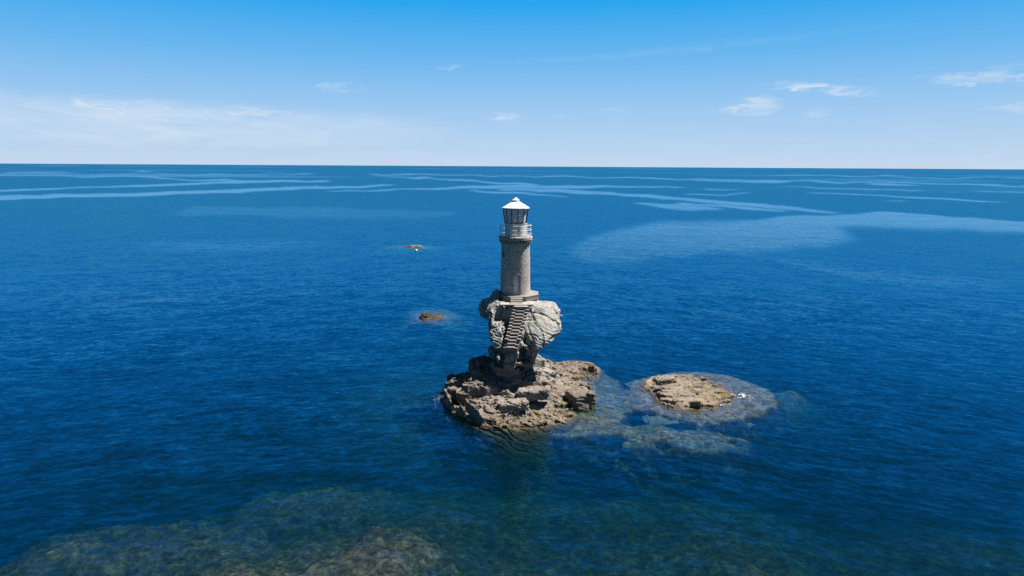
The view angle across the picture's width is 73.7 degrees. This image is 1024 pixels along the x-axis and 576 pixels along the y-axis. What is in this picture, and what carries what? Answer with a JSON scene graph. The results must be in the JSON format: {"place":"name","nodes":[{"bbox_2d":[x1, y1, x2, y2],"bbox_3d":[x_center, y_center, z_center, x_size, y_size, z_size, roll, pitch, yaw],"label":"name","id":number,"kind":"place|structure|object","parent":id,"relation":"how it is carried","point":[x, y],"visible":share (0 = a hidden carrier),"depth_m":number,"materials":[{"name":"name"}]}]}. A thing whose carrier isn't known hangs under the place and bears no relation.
{"place":"outdoors","nodes":[
{"label":"outdoors","id":0,"kind":"place"},
{"bbox_2d":[0,164,1023,575],"bbox_3d":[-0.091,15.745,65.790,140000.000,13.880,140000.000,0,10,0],"label":"sea","id":1,"kind":"structure","parent":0,"point":[280,432],"depth_m":77.64,"materials":[{"name":"blue liquid"}]},
{"bbox_2d":[397,245,428,249],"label":"rock","id":2,"kind":"object","parent":1,"relation":"on","point":[415,247],"visible":0.99,"depth_m":170.41,"materials":[{"name":"stone"}]},
{"bbox_2d":[410,312,449,326],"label":"rock","id":3,"kind":"object","parent":1,"relation":"on","point":[427,319],"visible":1,"depth_m":90.26,"materials":[{"name":"brown stone"}]},
{"bbox_2d":[419,289,603,466],"bbox_3d":[1.075,6.140,61.074,18.426,11.238,21.477,0,10,0],"label":"rocky islet","id":4,"kind":"object","parent":1,"relation":"on","point":[498,406],"visible":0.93,"depth_m":57.34,"materials":[{"name":"beige stone"}]},
{"bbox_2d":[500,302,532,353],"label":"stone staircase","id":5,"kind":"structure","parent":4,"relation":"on","point":[512,342],"depth_m":58.56,"materials":[{"name":"stone"}]},
{"bbox_2d":[499,197,538,302],"bbox_3d":[0.541,-3.669,61.902,3.843,9.503,4.635,0,10,0],"label":"lighthouse","id":6,"kind":"object","parent":4,"relation":"on","point":[515,239],"visible":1,"depth_m":61.37,"materials":[{"name":"stone"}]},
{"bbox_2d":[513,276,518,294],"bbox_3d":[0.336,-0.265,61.763,0.671,1.800,0.096,0,10,-2],"label":"door","id":7,"kind":"structure","parent":6,"relation":"in","point":[515,278],"depth_m":61.73,"materials":[{"name":"grey paint"}]},
{"bbox_2d":[625,374,755,426],"bbox_3d":[16.230,9.383,61.859,10.470,1.909,12.429,0,10,0],"label":"flat rock","id":8,"kind":"object","parent":1,"relation":"on","point":[692,394],"visible":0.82,"depth_m":59.90,"materials":[{"name":"beige stone"}]},
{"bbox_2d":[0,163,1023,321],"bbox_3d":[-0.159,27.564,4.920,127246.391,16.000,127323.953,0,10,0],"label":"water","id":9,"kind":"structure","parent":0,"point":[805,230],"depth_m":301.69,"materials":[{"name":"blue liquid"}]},
{"bbox_2d":[0,0,1023,168],"label":"sky","id":10,"kind":"structure","parent":0,"point":[874,84],"materials":[{"name":"blue"}]}
]}

